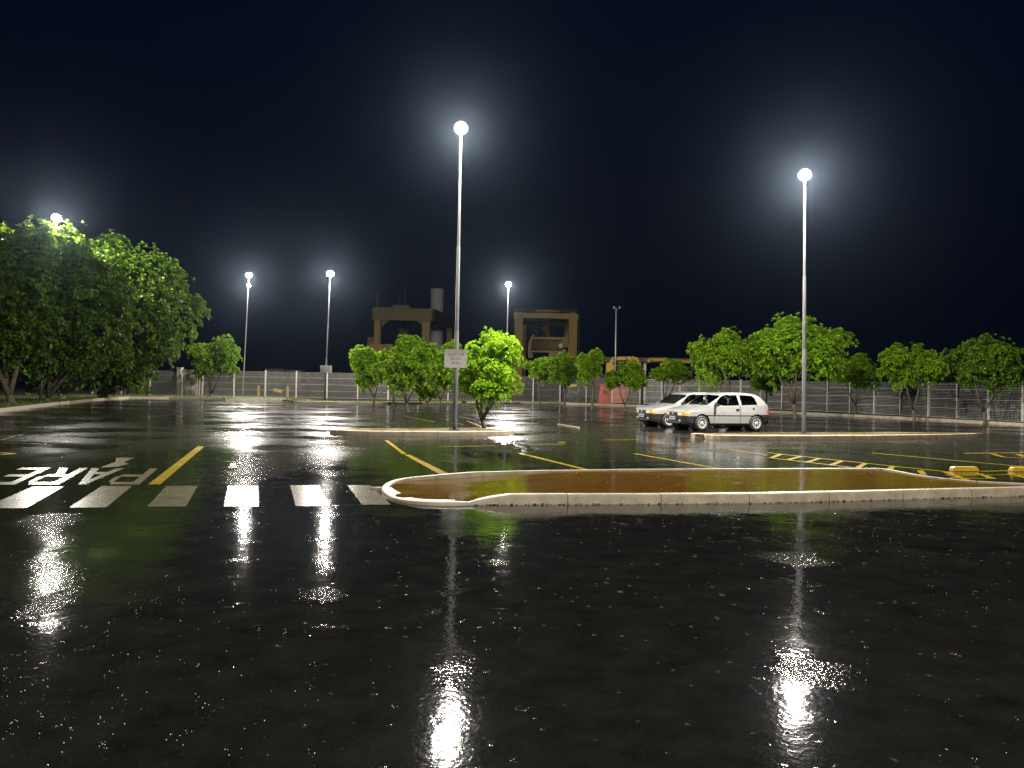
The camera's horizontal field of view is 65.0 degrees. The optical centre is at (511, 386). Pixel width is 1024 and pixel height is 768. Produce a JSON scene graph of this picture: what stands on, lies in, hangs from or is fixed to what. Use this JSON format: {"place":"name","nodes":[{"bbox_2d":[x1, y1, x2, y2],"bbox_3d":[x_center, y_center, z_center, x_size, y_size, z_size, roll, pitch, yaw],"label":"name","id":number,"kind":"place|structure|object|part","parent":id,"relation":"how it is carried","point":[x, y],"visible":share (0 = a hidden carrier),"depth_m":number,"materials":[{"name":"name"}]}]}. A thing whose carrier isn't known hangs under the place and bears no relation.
{"place":"outdoors","nodes":[
{"label":"outdoors","id":0,"kind":"place"},
{"bbox_2d":[330,428,513,435],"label":"curb","id":1,"kind":"structure","parent":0,"point":[426,431],"depth_m":23.77,"materials":[{"name":"concrete"}]},
{"bbox_2d":[448,121,467,429],"bbox_3d":[-1.666,-3.431,24.938,0.422,9.594,0.490,1,0,0],"label":"street lamp","id":2,"kind":"object","parent":1,"relation":"on","point":[460,128],"visible":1,"depth_m":24.95,"materials":[{"name":"metal"}]},
{"bbox_2d":[444,349,466,367],"bbox_3d":[-1.741,-0.851,24.830,0.700,0.566,0.080,2,0,2],"label":"notice sign","id":3,"kind":"object","parent":2,"relation":"attached to","point":[455,358],"visible":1,"depth_m":24.79,"materials":[{"name":"white metal"}]},
{"bbox_2d":[430,288,443,391],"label":"silo tower","id":4,"kind":"structure","parent":0,"point":[437,303],"depth_m":170.79,"materials":[{"name":"concrete"}]},
{"bbox_2d":[0,377,1020,420],"bbox_3d":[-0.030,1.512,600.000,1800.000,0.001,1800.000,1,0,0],"label":"ground","id":5,"kind":"structure","parent":0,"point":[20,388],"depth_m":108.01,"materials":[{"name":"grey concrete"}]},
{"bbox_2d":[91,371,176,394],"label":"fence","id":6,"kind":"object","parent":5,"relation":"on","point":[161,380],"visible":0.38,"depth_m":69.99,"materials":[{"name":"metal"}]},
{"bbox_2d":[176,367,199,395],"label":"concrete gate","id":7,"kind":"structure","parent":5,"relation":"on","point":[187,383],"depth_m":70.00,"materials":[{"name":"concrete"}]},
{"bbox_2d":[182,371,197,395],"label":"slab door","id":8,"kind":"structure","parent":7,"relation":"in","point":[188,379],"depth_m":70.00,"materials":[{"name":"grey concrete"}]},
{"bbox_2d":[242,272,251,396],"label":"street lamp","id":9,"kind":"object","parent":5,"relation":"on","point":[248,275],"visible":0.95,"depth_m":75.94,"materials":[{"name":"metal"}]},
{"bbox_2d":[257,385,259,395],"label":"bollard","id":10,"kind":"object","parent":5,"relation":"on","point":[258,390],"visible":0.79,"depth_m":78.89,"materials":[{"name":"metal"}]},
{"bbox_2d":[264,368,287,390],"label":"container","id":11,"kind":"object","parent":5,"relation":"on","point":[271,376],"visible":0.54,"depth_m":118.80,"materials":[{"name":"paint"}]},
{"bbox_2d":[287,370,304,391],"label":"container","id":12,"kind":"object","parent":5,"relation":"on","point":[290,380],"visible":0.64,"depth_m":120.80,"materials":[{"name":"paint"}]},
{"bbox_2d":[322,270,333,399],"bbox_3d":[-14.363,-3.954,62.773,0.764,10.137,0.560,1,0,0],"label":"street lamp","id":13,"kind":"object","parent":5,"relation":"on","point":[330,273],"visible":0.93,"depth_m":62.81,"materials":[{"name":"metal"}]},
{"bbox_2d":[320,365,331,372],"bbox_3d":[-14.509,-1.314,62.653,0.920,0.595,0.280,1,0,0],"label":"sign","id":14,"kind":"object","parent":13,"relation":"attached to","point":[325,368],"visible":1,"depth_m":62.53,"materials":[{"name":"grey metal"}]},
{"bbox_2d":[321,367,329,372],"bbox_3d":[-14.510,-1.276,62.535,0.700,0.420,0.012,1,0,0],"label":"door","id":15,"kind":"structure","parent":14,"relation":"in","point":[323,369],"depth_m":62.53,"materials":[{"name":"grey metal"}]},
{"bbox_2d":[367,288,454,392],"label":"gantry crane","id":16,"kind":"object","parent":5,"relation":"on","point":[403,317],"visible":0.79,"depth_m":129.40,"materials":[{"name":"metal"}]},
{"bbox_2d":[201,370,640,403],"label":"fence","id":17,"kind":"object","parent":5,"relation":"on","point":[555,394],"visible":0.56,"depth_m":70.77,"materials":[{"name":"metal"}]},
{"bbox_2d":[505,282,511,337],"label":"street lamp","id":18,"kind":"object","parent":5,"relation":"on","point":[508,284],"visible":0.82,"depth_m":74.94,"materials":[{"name":"metal"}]},
{"bbox_2d":[0,399,1023,767],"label":"car park asphalt","id":19,"kind":"object","parent":5,"relation":"on","point":[812,635],"visible":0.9,"depth_m":5.62,"materials":[{"name":"black asphalt"}]},
{"bbox_2d":[348,344,383,404],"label":"tree","id":20,"kind":"object","parent":19,"relation":"on","point":[363,359],"visible":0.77,"depth_m":54.49,"materials":[{"name":"green plant"}]},
{"bbox_2d":[370,347,396,408],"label":"tree","id":21,"kind":"object","parent":19,"relation":"on","point":[384,354],"visible":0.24,"depth_m":47.83,"materials":[{"name":"green plant"}]},
{"bbox_2d":[377,334,440,411],"bbox_3d":[-5.438,-0.674,42.677,3.321,4.231,3.237,1,0,0],"label":"tree","id":22,"kind":"object","parent":19,"relation":"on","point":[413,359],"visible":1,"depth_m":42.17,"materials":[{"name":"green plant"}]},
{"bbox_2d":[412,384,441,405],"bbox_3d":[-5.941,0.413,56.017,2.116,2.035,2.354,1,0,0],"label":"bush","id":23,"kind":"object","parent":19,"relation":"on","point":[424,394],"visible":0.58,"depth_m":55.41,"materials":[{"name":"green plant"}]},
{"bbox_2d":[424,339,461,406],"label":"tree","id":24,"kind":"object","parent":19,"relation":"on","point":[441,381],"visible":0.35,"depth_m":52.58,"materials":[{"name":"green plant"}]},
{"bbox_2d":[443,326,524,427],"bbox_3d":[-0.877,-0.311,27.117,2.596,3.487,2.321,1,0,23],"label":"tree","id":25,"kind":"object","parent":19,"relation":"on","point":[487,373],"visible":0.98,"depth_m":26.52,"materials":[{"name":"green plant"}]},
{"bbox_2d":[3,424,1017,761],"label":"rain splashes","id":26,"kind":"object","parent":19,"relation":"on","point":[227,628],"visible":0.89,"depth_m":3.96,"materials":[{"name":"white liquid"}]},
{"bbox_2d":[0,397,1023,425],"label":"boundary kerb","id":27,"kind":"structure","parent":19,"relation":"on","point":[5,409],"depth_m":55.60,"materials":[{"name":"concrete"}]},
{"bbox_2d":[522,356,548,406],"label":"tree","id":28,"kind":"object","parent":19,"relation":"on","point":[531,367],"visible":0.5,"depth_m":57.82,"materials":[{"name":"green plant"}]},
{"bbox_2d":[537,350,578,407],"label":"tree","id":29,"kind":"object","parent":19,"relation":"on","point":[561,368],"visible":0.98,"depth_m":56.14,"materials":[{"name":"green plant"}]},
{"bbox_2d":[574,347,606,409],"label":"tree","id":30,"kind":"object","parent":19,"relation":"on","point":[589,367],"visible":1,"depth_m":53.26,"materials":[{"name":"green plant"}]},
{"bbox_2d":[604,359,647,410],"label":"tree","id":31,"kind":"object","parent":19,"relation":"on","point":[632,375],"visible":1,"depth_m":53.09,"materials":[{"name":"green plant"}]},
{"bbox_2d":[649,357,692,397],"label":"tree","id":32,"kind":"object","parent":19,"relation":"on","point":[674,371],"visible":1,"depth_m":53.13,"materials":[{"name":"green plant"}]},
{"bbox_2d":[636,392,725,426],"bbox_3d":[7.063,0.953,32.704,4.064,1.452,1.890,1,0,-20],"label":"parked car","id":33,"kind":"object","parent":19,"relation":"on","point":[654,414],"visible":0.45,"depth_m":31.93,"materials":[{"name":"metal"}]},
{"bbox_3d":[7.201,0.518,32.005,1.178,0.424,0.146,1,0,-20],"label":"side window","id":34,"kind":"part","parent":33,"relation":"part of","materials":[{"name":"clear glass"}]},
{"bbox_2d":[369,468,1023,505],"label":"flooded island","id":35,"kind":"structure","parent":19,"relation":"on","point":[662,486],"depth_m":11.66,"materials":[{"name":"liquid"}]},
{"bbox_2d":[666,392,768,430],"bbox_3d":[7.747,0.956,30.346,3.871,1.474,1.890,1,0,-20],"label":"parked car","id":36,"kind":"object","parent":19,"relation":"on","point":[728,410],"visible":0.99,"depth_m":29.74,"materials":[{"name":"white metal"}]},
{"bbox_3d":[7.930,1.038,29.576,1.122,0.661,0.042,1,0,-19],"label":"door","id":37,"kind":"part","parent":36,"relation":"part of","materials":[{"name":"paint"}]},
{"bbox_3d":[7.891,0.515,29.650,1.122,0.430,0.146,1,0,-20],"label":"side window","id":38,"kind":"part","parent":36,"relation":"part of","materials":[{"name":"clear glass"}]},
{"bbox_3d":[8.823,0.522,29.982,0.726,0.405,0.145,1,0,-20],"label":"quarter window","id":39,"kind":"part","parent":36,"relation":"part of","materials":[{"name":"black glass"}]},
{"bbox_2d":[685,326,757,392],"bbox_3d":[11.727,-0.791,45.020,3.900,5.150,3.729,1,0,0],"label":"tree","id":40,"kind":"object","parent":19,"relation":"on","point":[718,354],"visible":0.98,"depth_m":44.47,"materials":[{"name":"green plant"}]},
{"bbox_2d":[476,495,1022,504],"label":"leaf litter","id":41,"kind":"object","parent":19,"relation":"on","point":[751,502],"visible":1,"depth_m":10.80,"materials":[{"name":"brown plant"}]},
{"bbox_2d":[748,365,783,403],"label":"tree","id":42,"kind":"object","parent":19,"relation":"on","point":[757,382],"visible":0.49,"depth_m":49.70,"materials":[{"name":"green plant"}]},
{"bbox_2d":[738,312,859,418],"bbox_3d":[15.658,-1.138,44.903,6.796,6.002,6.005,1,0,0],"label":"tree","id":43,"kind":"object","parent":19,"relation":"on","point":[779,350],"visible":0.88,"depth_m":43.46,"materials":[{"name":"green plant"}]},
{"bbox_2d":[691,432,982,439],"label":"curb","id":44,"kind":"structure","parent":19,"relation":"on","point":[822,435],"depth_m":26.13,"materials":[{"name":"concrete"}]},
{"bbox_2d":[798,168,811,433],"bbox_3d":[9.717,-2.831,26.738,0.594,8.852,0.499,1,0,0],"label":"street lamp","id":45,"kind":"object","parent":44,"relation":"on","point":[804,174],"visible":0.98,"depth_m":26.75,"materials":[{"name":"metal"}]},
{"bbox_2d":[876,342,950,421],"bbox_3d":[21.773,-0.228,43.560,3.776,4.427,3.288,1,0,24],"label":"tree","id":46,"kind":"object","parent":19,"relation":"on","point":[911,368],"visible":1,"depth_m":43.17,"materials":[{"name":"green plant"}]},
{"bbox_2d":[949,466,978,470],"bbox_3d":[8.943,1.632,15.896,0.574,0.083,0.170,1,0,-11],"label":"wheel stop","id":47,"kind":"object","parent":19,"relation":"on","point":[962,468],"visible":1,"depth_m":15.83,"materials":[{"name":"yellow concrete"}]},
{"bbox_2d":[1008,467,1023,470],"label":"wheel stop","id":48,"kind":"object","parent":19,"relation":"on","point":[1016,469],"visible":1,"depth_m":15.97,"materials":[{"name":"yellow concrete"}]},
{"bbox_2d":[0,394,1023,422],"bbox_3d":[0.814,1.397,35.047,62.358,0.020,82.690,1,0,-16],"label":"verge","id":49,"kind":"structure","parent":5,"relation":"on","point":[57,396],"depth_m":57.00,"materials":[{"name":"green plant"}]},
{"bbox_2d":[0,214,79,402],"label":"tall tree","id":50,"kind":"object","parent":49,"relation":"on","point":[24,306],"visible":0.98,"depth_m":40.44,"materials":[{"name":"green plant"}]},
{"bbox_2d":[36,214,61,400],"bbox_3d":[-26.654,-4.526,46.229,1.294,10.794,0.464,1,0,8],"label":"street lamp","id":51,"kind":"object","parent":49,"relation":"on","point":[56,217],"visible":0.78,"depth_m":46.25,"materials":[{"name":"metal"}]},
{"bbox_2d":[19,353,88,394],"bbox_3d":[-32.465,-3.384,60.001,8.095,9.560,9.070,1,0,-31],"label":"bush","id":52,"kind":"object","parent":49,"relation":"on","point":[32,387],"depth_m":59.80,"materials":[{"name":"green plant"}]},
{"bbox_2d":[0,219,144,400],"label":"tall tree","id":53,"kind":"object","parent":49,"relation":"on","point":[91,291],"visible":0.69,"depth_m":44.91,"materials":[{"name":"green plant"}]},
{"bbox_2d":[82,363,146,397],"bbox_3d":[-27.800,-0.514,56.066,4.175,3.283,4.559,1,0,-32],"label":"bush","id":54,"kind":"object","parent":49,"relation":"on","point":[105,388],"visible":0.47,"depth_m":55.27,"materials":[{"name":"green plant"}]},
{"bbox_2d":[59,229,195,398],"bbox_3d":[-24.646,-4.543,51.787,8.482,11.000,7.451,1,0,38],"label":"tall tree","id":55,"kind":"object","parent":49,"relation":"on","point":[150,274],"visible":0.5,"depth_m":51.23,"materials":[{"name":"green plant"}]},
{"bbox_2d":[101,269,211,394],"bbox_3d":[-25.547,-4.006,57.962,7.197,9.888,7.710,1,0,-28],"label":"tall tree","id":56,"kind":"object","parent":49,"relation":"on","point":[192,305],"visible":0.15,"depth_m":57.51,"materials":[{"name":"green plant"}]},
{"bbox_2d":[185,334,242,396],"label":"tree","id":57,"kind":"object","parent":49,"relation":"on","point":[219,353],"visible":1,"depth_m":65.44,"materials":[{"name":"green plant"}]},
{"bbox_2d":[644,379,1023,421],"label":"fence","id":58,"kind":"object","parent":49,"relation":"on","point":[653,386],"visible":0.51,"depth_m":53.23,"materials":[{"name":"metal"}]},
{"bbox_2d":[828,352,880,413],"bbox_3d":[22.652,-0.127,52.911,3.597,4.260,2.939,1,0,0],"label":"tree","id":59,"kind":"object","parent":49,"relation":"on","point":[856,369],"visible":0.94,"depth_m":52.37,"materials":[{"name":"green plant"}]},
{"bbox_2d":[940,333,1023,423],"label":"tree","id":60,"kind":"object","parent":49,"relation":"on","point":[992,364],"visible":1,"depth_m":41.82,"materials":[{"name":"green plant"}]},
{"bbox_2d":[513,309,578,395],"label":"gantry crane","id":61,"kind":"object","parent":5,"relation":"on","point":[568,342],"visible":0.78,"depth_m":130.89,"materials":[{"name":"metal"}]},
{"bbox_2d":[598,385,626,403],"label":"orange booth","id":62,"kind":"object","parent":5,"relation":"on","point":[603,399],"visible":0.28,"depth_m":79.50,"materials":[{"name":"paint"}]},
{"bbox_2d":[616,389,624,401],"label":"door","id":63,"kind":"structure","parent":62,"relation":"in","point":[622,390],"depth_m":79.46,"materials":[{"name":"orange paint"}]},
{"bbox_2d":[613,306,620,370],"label":"camera mast","id":64,"kind":"object","parent":5,"relation":"on","point":[616,337],"visible":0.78,"depth_m":81.93,"materials":[{"name":"metal"}]},
{"bbox_2d":[646,358,691,399],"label":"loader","id":65,"kind":"object","parent":5,"relation":"on","point":[664,359],"visible":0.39,"depth_m":91.00,"materials":[{"name":"metal"}]},
{"bbox_2d":[862,361,888,395],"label":"tree","id":66,"kind":"object","parent":5,"relation":"on","point":[883,378],"visible":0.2,"depth_m":84.32,"materials":[{"name":"green plant"}]},
{"bbox_2d":[865,404,898,412],"bbox_3d":[28.703,1.760,62.083,2.711,0.728,0.285,1,0,0],"label":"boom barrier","id":67,"kind":"object","parent":5,"relation":"on","point":[871,406],"visible":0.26,"depth_m":61.94,"materials":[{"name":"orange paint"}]},
{"bbox_2d":[922,364,957,408],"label":"tree","id":68,"kind":"object","parent":5,"relation":"on","point":[950,378],"visible":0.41,"depth_m":84.07,"materials":[{"name":"green plant"}]},
{"bbox_2d":[0,0,1023,396],"label":"sky","id":69,"kind":"structure","parent":0,"point":[645,158],"materials":[{"name":"black"}]},
{"bbox_2d":[566,384,579,402],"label":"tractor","id":70,"kind":"object","parent":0,"point":[573,393],"visible":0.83,"depth_m":79.43,"materials":[{"name":"metal"}]},
{"bbox_2d":[566,378,591,397],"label":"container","id":71,"kind":"object","parent":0,"point":[581,392],"visible":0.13,"depth_m":118.76,"materials":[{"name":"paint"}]},
{"bbox_2d":[606,356,638,401],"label":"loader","id":72,"kind":"object","parent":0,"point":[634,397],"visible":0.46,"depth_m":91.32,"materials":[{"name":"metal"}]},
{"bbox_2d":[592,357,708,400],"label":"open shed","id":73,"kind":"structure","parent":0,"point":[602,377],"depth_m":98.92,"materials":[{"name":"metal"}]}
]}

